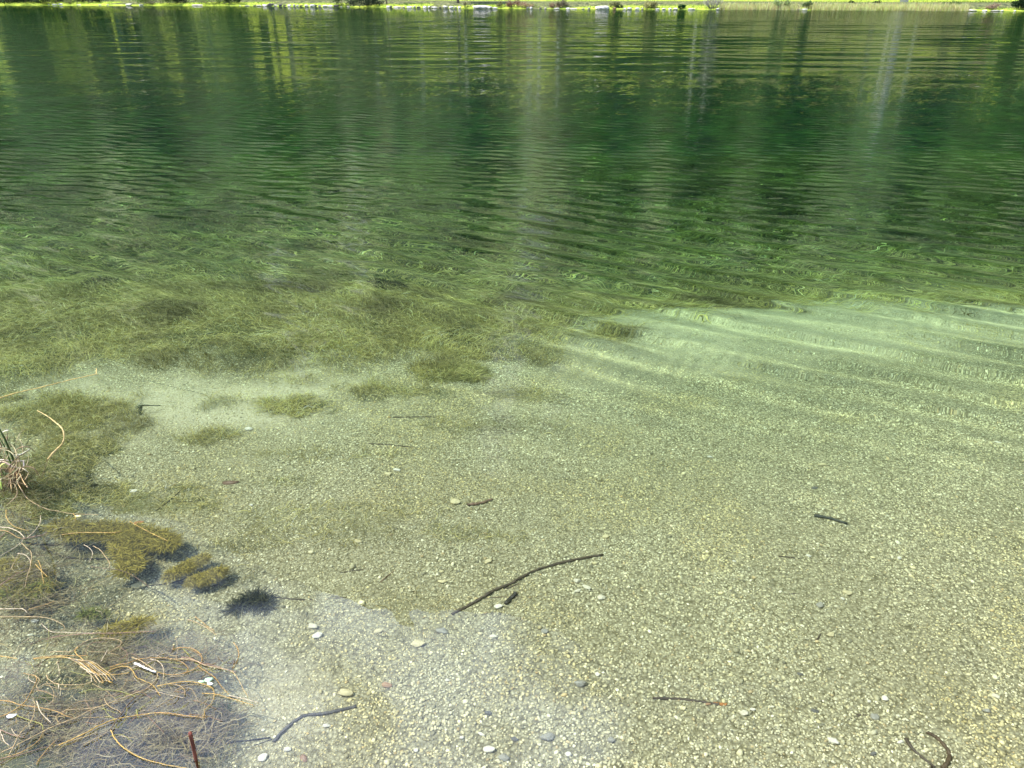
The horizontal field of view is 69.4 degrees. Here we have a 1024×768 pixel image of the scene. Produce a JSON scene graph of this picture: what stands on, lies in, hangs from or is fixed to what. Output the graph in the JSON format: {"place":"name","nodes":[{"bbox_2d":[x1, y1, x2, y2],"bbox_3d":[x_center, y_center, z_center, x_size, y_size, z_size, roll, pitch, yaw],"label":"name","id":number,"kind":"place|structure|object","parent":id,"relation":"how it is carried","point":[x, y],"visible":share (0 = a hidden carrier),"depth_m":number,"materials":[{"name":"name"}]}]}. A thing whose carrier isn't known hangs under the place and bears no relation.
{"place":"outdoors","nodes":[
{"label":"outdoors","id":0,"kind":"place"},
{"bbox_2d":[0,6,1023,767],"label":"water","id":1,"kind":"structure","parent":0,"point":[542,388],"depth_m":4.24,"materials":[{"name":"green liquid"}]},
{"bbox_2d":[7,714,16,717],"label":"fallen leaf","id":2,"kind":"object","parent":1,"relation":"on","point":[11,715],"visible":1,"depth_m":2.30,"materials":[{"name":"white plant"}]},
{"bbox_2d":[0,527,24,556],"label":"dry vine","id":3,"kind":"object","parent":1,"relation":"on","point":[15,530],"visible":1,"depth_m":3.08,"materials":[{"name":"beige plant"}]},
{"bbox_2d":[0,673,36,716],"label":"dry vine","id":4,"kind":"object","parent":1,"relation":"on","point":[25,700],"visible":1,"depth_m":2.35,"materials":[{"name":"beige plant"}]},
{"bbox_2d":[0,732,43,759],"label":"dry vine","id":5,"kind":"object","parent":1,"relation":"on","point":[26,749],"visible":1,"depth_m":2.20,"materials":[{"name":"beige plant"}]},
{"bbox_2d":[9,698,35,754],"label":"dry vine","id":6,"kind":"object","parent":1,"relation":"on","point":[23,729],"visible":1,"depth_m":2.25,"materials":[{"name":"beige plant"}]},
{"bbox_2d":[21,543,31,584],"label":"dry vine","id":7,"kind":"object","parent":1,"relation":"on","point":[31,559],"visible":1,"depth_m":2.95,"materials":[{"name":"beige plant"}]},
{"bbox_2d":[16,715,42,729],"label":"dry vine","id":8,"kind":"object","parent":1,"relation":"on","point":[30,720],"visible":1,"depth_m":2.29,"materials":[{"name":"plant"}]},
{"bbox_2d":[0,737,62,758],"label":"dry vine","id":9,"kind":"object","parent":1,"relation":"on","point":[29,751],"visible":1,"depth_m":2.19,"materials":[{"name":"brown plant"}]},
{"bbox_2d":[0,616,64,630],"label":"dry vine","id":10,"kind":"object","parent":1,"relation":"on","point":[32,616],"visible":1,"depth_m":2.67,"materials":[{"name":"brown plant"}]},
{"bbox_2d":[0,700,72,717],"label":"dry vine","id":11,"kind":"object","parent":1,"relation":"on","point":[34,707],"visible":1,"depth_m":2.33,"materials":[{"name":"beige plant"}]},
{"bbox_2d":[36,701,50,722],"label":"dry vine","id":12,"kind":"object","parent":1,"relation":"on","point":[41,712],"visible":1,"depth_m":2.31,"materials":[{"name":"beige plant"}]},
{"bbox_2d":[0,368,96,398],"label":"bent reed","id":13,"kind":"object","parent":1,"relation":"on","point":[47,385],"visible":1,"depth_m":3.93,"materials":[{"name":"beige plant"}]},
{"bbox_2d":[37,410,64,458],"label":"bent reed","id":14,"kind":"object","parent":1,"relation":"on","point":[53,452],"visible":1,"depth_m":3.58,"materials":[{"name":"beige plant"}]},
{"bbox_2d":[1,705,104,752],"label":"dry vine","id":15,"kind":"object","parent":1,"relation":"on","point":[47,729],"visible":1,"depth_m":2.25,"materials":[{"name":"brown plant"}]},
{"bbox_2d":[21,489,98,514],"bbox_3d":[-2.017,0.535,3.251,0.478,0.004,0.061,11,30,20],"label":"dry vine","id":16,"kind":"object","parent":1,"relation":"on","point":[55,510],"visible":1,"depth_m":3.22,"materials":[{"name":"brown plant"}]},
{"bbox_2d":[33,655,87,658],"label":"dry vine","id":17,"kind":"object","parent":1,"relation":"on","point":[61,655],"visible":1,"depth_m":2.51,"materials":[{"name":"beige plant"}]},
{"bbox_2d":[46,675,90,685],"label":"dry vine","id":18,"kind":"object","parent":1,"relation":"on","point":[65,684],"visible":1,"depth_m":2.41,"materials":[{"name":"beige plant"}]},
{"bbox_2d":[34,656,129,674],"bbox_3d":[-1.443,0.943,2.478,0.354,0.004,0.036,6,29,12],"label":"dry vine","id":19,"kind":"object","parent":1,"relation":"on","point":[80,663],"visible":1,"depth_m":2.50,"materials":[{"name":"brown plant"}]},
{"bbox_2d":[69,658,100,682],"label":"dry vine","id":20,"kind":"object","parent":1,"relation":"on","point":[87,668],"visible":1,"depth_m":2.46,"materials":[{"name":"beige plant"}]},
{"bbox_2d":[50,638,121,653],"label":"dry vine","id":21,"kind":"object","parent":1,"relation":"on","point":[85,641],"visible":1,"depth_m":2.55,"materials":[{"name":"brown plant"}]},
{"bbox_2d":[62,532,116,534],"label":"dry vine","id":22,"kind":"object","parent":1,"relation":"on","point":[90,532],"visible":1,"depth_m":3.08,"materials":[{"name":"brown plant"}]},
{"bbox_2d":[75,647,103,683],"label":"dry vine","id":23,"kind":"object","parent":1,"relation":"on","point":[86,663],"visible":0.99,"depth_m":2.50,"materials":[{"name":"beige plant"}]},
{"bbox_2d":[81,660,115,679],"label":"dry vine","id":24,"kind":"object","parent":1,"relation":"on","point":[99,666],"visible":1,"depth_m":2.45,"materials":[{"name":"beige plant"}]},
{"bbox_2d":[46,631,153,639],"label":"dry vine","id":25,"kind":"object","parent":1,"relation":"on","point":[94,633],"visible":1,"depth_m":2.60,"materials":[{"name":"brown plant"}]},
{"bbox_2d":[59,712,155,745],"bbox_3d":[-1.242,1.050,2.274,0.268,0.006,0.030,-13,30,-22],"label":"dry vine","id":26,"kind":"object","parent":1,"relation":"on","point":[100,725],"visible":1,"depth_m":2.27,"materials":[{"name":"brown plant"}]},
{"bbox_2d":[79,689,135,696],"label":"dry vine","id":27,"kind":"object","parent":1,"relation":"on","point":[108,689],"visible":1,"depth_m":2.39,"materials":[{"name":"beige plant"}]},
{"bbox_2d":[66,657,157,709],"bbox_3d":[-1.277,0.993,2.385,0.157,0.005,0.245,15,31,25],"label":"dry vine","id":28,"kind":"object","parent":1,"relation":"on","point":[128,695],"visible":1,"depth_m":2.38,"materials":[{"name":"beige plant"}]},
{"bbox_2d":[110,684,152,729],"bbox_3d":[-1.205,1.014,2.335,0.023,0.006,0.180,9,29,17],"label":"dry vine","id":29,"kind":"object","parent":1,"relation":"on","point":[126,706],"visible":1,"depth_m":2.33,"materials":[{"name":"brown plant"}]},
{"bbox_2d":[106,666,160,695],"bbox_3d":[-1.230,0.970,2.428,0.233,0.005,0.072,8,29,14],"label":"dry vine","id":30,"kind":"object","parent":1,"relation":"on","point":[134,674],"visible":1,"depth_m":2.44,"materials":[{"name":"beige plant"}]},
{"bbox_2d":[134,662,156,672],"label":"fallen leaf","id":31,"kind":"object","parent":1,"relation":"on","point":[139,665],"visible":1,"depth_m":2.46,"materials":[{"name":"white plant"}]},
{"bbox_2d":[110,730,185,767],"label":"dry vine","id":32,"kind":"object","parent":1,"relation":"on","point":[136,755],"visible":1,"depth_m":2.19,"materials":[{"name":"plant"}]},
{"bbox_2d":[110,657,188,672],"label":"dry vine","id":33,"kind":"object","parent":1,"relation":"on","point":[146,658],"visible":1,"depth_m":2.49,"materials":[{"name":"brown plant"}]},
{"bbox_2d":[157,647,201,674],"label":"dry vine","id":34,"kind":"object","parent":1,"relation":"on","point":[190,670],"visible":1,"depth_m":2.48,"materials":[{"name":"beige plant"}]},
{"bbox_2d":[154,712,206,718],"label":"dry vine","id":35,"kind":"object","parent":1,"relation":"on","point":[177,714],"visible":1,"depth_m":2.31,"materials":[{"name":"beige plant"}]},
{"bbox_2d":[157,681,214,714],"bbox_3d":[-1.035,0.992,2.385,0.228,0.004,0.089,16,32,27],"label":"dry vine","id":36,"kind":"object","parent":1,"relation":"on","point":[194,682],"visible":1,"depth_m":2.41,"materials":[{"name":"beige plant"}]},
{"bbox_2d":[181,657,235,671],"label":"dry vine","id":37,"kind":"object","parent":1,"relation":"on","point":[205,664],"visible":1,"depth_m":2.48,"materials":[{"name":"brown plant"}]},
{"bbox_2d":[170,658,247,696],"bbox_3d":[-0.990,0.956,2.455,0.346,0.006,0.056,13,31,23],"label":"dry vine","id":38,"kind":"object","parent":1,"relation":"on","point":[209,666],"visible":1,"depth_m":2.47,"materials":[{"name":"brown plant"}]},
{"bbox_2d":[205,677,212,681],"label":"fallen leaf","id":39,"kind":"object","parent":1,"relation":"on","point":[209,679],"visible":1,"depth_m":2.42,"materials":[{"name":"white plant"}]},
{"bbox_2d":[198,666,228,693],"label":"dry vine","id":40,"kind":"object","parent":1,"relation":"on","point":[213,676],"visible":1,"depth_m":2.44,"materials":[{"name":"brown plant"}]},
{"bbox_2d":[202,693,253,705],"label":"dry vine","id":41,"kind":"object","parent":1,"relation":"on","point":[226,697],"visible":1,"depth_m":2.37,"materials":[{"name":"beige plant"}]},
{"bbox_2d":[0,0,1023,10],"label":"meadow","id":42,"kind":"structure","parent":0,"point":[232,4],"depth_m":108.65,"materials":[{"name":"green plant"}]},
{"bbox_2d":[0,0,36,3],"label":"thicket","id":43,"kind":"object","parent":42,"relation":"on","point":[8,2],"visible":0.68,"depth_m":122.14,"materials":[{"name":"green plant"}]},
{"bbox_2d":[34,0,62,3],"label":"thicket","id":44,"kind":"object","parent":42,"relation":"on","point":[38,1],"visible":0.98,"depth_m":120.44,"materials":[{"name":"green plant"}]},
{"bbox_2d":[39,0,73,2],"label":"bush","id":45,"kind":"object","parent":42,"relation":"on","point":[58,1],"visible":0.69,"depth_m":120.69,"materials":[{"name":"green plant"}]},
{"bbox_2d":[63,0,84,3],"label":"bush","id":46,"kind":"object","parent":42,"relation":"on","point":[68,1],"visible":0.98,"depth_m":119.37,"materials":[{"name":"green plant"}]},
{"bbox_2d":[77,0,100,2],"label":"bush","id":47,"kind":"object","parent":42,"relation":"on","point":[91,1],"visible":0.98,"depth_m":119.39,"materials":[{"name":"green plant"}]},
{"bbox_2d":[131,0,176,4],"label":"bush","id":48,"kind":"object","parent":42,"relation":"on","point":[148,1],"visible":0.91,"depth_m":116.01,"materials":[{"name":"green plant"}]},
{"bbox_2d":[165,0,189,3],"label":"bush","id":49,"kind":"object","parent":42,"relation":"on","point":[178,1],"visible":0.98,"depth_m":115.57,"materials":[{"name":"green plant"}]},
{"bbox_2d":[188,0,232,4],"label":"bush","id":50,"kind":"object","parent":42,"relation":"on","point":[223,1],"visible":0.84,"depth_m":114.14,"materials":[{"name":"green plant"}]},
{"bbox_2d":[225,0,240,3],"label":"bush","id":51,"kind":"object","parent":42,"relation":"on","point":[236,1],"visible":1,"depth_m":113.43,"materials":[{"name":"green plant"}]},
{"bbox_2d":[331,0,358,5],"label":"bush","id":52,"kind":"object","parent":42,"relation":"on","point":[334,1],"visible":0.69,"depth_m":105.76,"materials":[{"name":"green plant"}]},
{"bbox_2d":[345,0,385,6],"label":"bush","id":53,"kind":"object","parent":42,"relation":"on","point":[367,2],"visible":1,"depth_m":103.41,"materials":[{"name":"green plant"}]},
{"bbox_2d":[462,0,470,6],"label":"dry shrub","id":54,"kind":"object","parent":42,"relation":"on","point":[465,3],"visible":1,"depth_m":97.70,"materials":[{"name":"beige plant"}]},
{"bbox_2d":[505,0,520,7],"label":"shrub","id":55,"kind":"object","parent":42,"relation":"on","point":[510,4],"visible":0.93,"depth_m":95.06,"materials":[{"name":"brown plant"}]},
{"bbox_2d":[518,0,533,7],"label":"dry shrub","id":56,"kind":"object","parent":42,"relation":"on","point":[525,4],"visible":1,"depth_m":94.53,"materials":[{"name":"brown plant"}]},
{"bbox_2d":[549,1,562,7],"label":"dry shrub","id":57,"kind":"object","parent":42,"relation":"on","point":[553,6],"visible":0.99,"depth_m":94.05,"materials":[{"name":"brown plant"}]},
{"bbox_2d":[555,0,568,6],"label":"dry shrub","id":58,"kind":"object","parent":42,"relation":"on","point":[563,3],"visible":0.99,"depth_m":93.73,"materials":[{"name":"brown plant"}]},
{"bbox_2d":[609,2,620,6],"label":"shrub","id":59,"kind":"object","parent":42,"relation":"on","point":[614,4],"visible":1,"depth_m":92.53,"materials":[{"name":"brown plant"}]},
{"bbox_2d":[643,0,657,8],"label":"shrub","id":60,"kind":"object","parent":42,"relation":"on","point":[652,4],"visible":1,"depth_m":91.53,"materials":[{"name":"green plant"}]},
{"bbox_2d":[703,0,722,8],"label":"dry shrub","id":61,"kind":"object","parent":42,"relation":"on","point":[707,2],"visible":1,"depth_m":90.08,"materials":[{"name":"grey plant"}]},
{"bbox_2d":[773,0,791,7],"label":"shrub","id":62,"kind":"object","parent":42,"relation":"on","point":[778,3],"visible":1,"depth_m":88.51,"materials":[{"name":"green plant"}]},
{"bbox_2d":[802,1,813,8],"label":"dry shrub","id":63,"kind":"object","parent":42,"relation":"on","point":[805,4],"visible":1,"depth_m":87.95,"materials":[{"name":"green plant"}]},
{"bbox_2d":[719,1,971,10],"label":"reeds","id":64,"kind":"object","parent":42,"relation":"on","point":[867,6],"visible":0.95,"depth_m":86.87,"materials":[{"name":"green plant"}]},
{"bbox_2d":[942,1,961,4],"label":"shrub","id":65,"kind":"object","parent":42,"relation":"on","point":[953,2],"visible":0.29,"depth_m":85.99,"materials":[{"name":"green plant"}]},
{"bbox_2d":[985,0,1000,9],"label":"dry shrub","id":66,"kind":"object","parent":42,"relation":"on","point":[993,6],"visible":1,"depth_m":83.92,"materials":[{"name":"brown plant"}]},
{"bbox_2d":[1010,0,1023,9],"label":"bush","id":67,"kind":"object","parent":42,"relation":"on","point":[1018,3],"visible":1,"depth_m":83.42,"materials":[{"name":"green plant"}]},
{"bbox_2d":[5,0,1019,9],"bbox_3d":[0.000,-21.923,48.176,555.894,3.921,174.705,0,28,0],"label":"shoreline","id":68,"kind":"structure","parent":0,"point":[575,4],"depth_m":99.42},
{"bbox_2d":[0,419,40,505],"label":"reed clump","id":69,"kind":"object","parent":68,"relation":"on","point":[12,470],"visible":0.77,"depth_m":3.40,"materials":[{"name":"beige plant"}]},
{"bbox_2d":[188,731,197,760],"bbox_3d":[-0.926,1.099,2.168,0.028,0.236,0.015,8,29,14],"label":"stick","id":70,"kind":"object","parent":68,"relation":"on","point":[191,739],"visible":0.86,"depth_m":2.13,"materials":[{"name":"red wood"}]},
{"bbox_2d":[473,5,490,8],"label":"boulder","id":71,"kind":"object","parent":68,"relation":"on","point":[481,6],"visible":0.84,"depth_m":96.03,"materials":[{"name":"stone"}]},
{"bbox_2d":[595,6,608,8],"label":"boulder","id":72,"kind":"object","parent":68,"relation":"on","point":[601,7],"visible":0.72,"depth_m":92.29,"materials":[{"name":"stone"}]}
]}

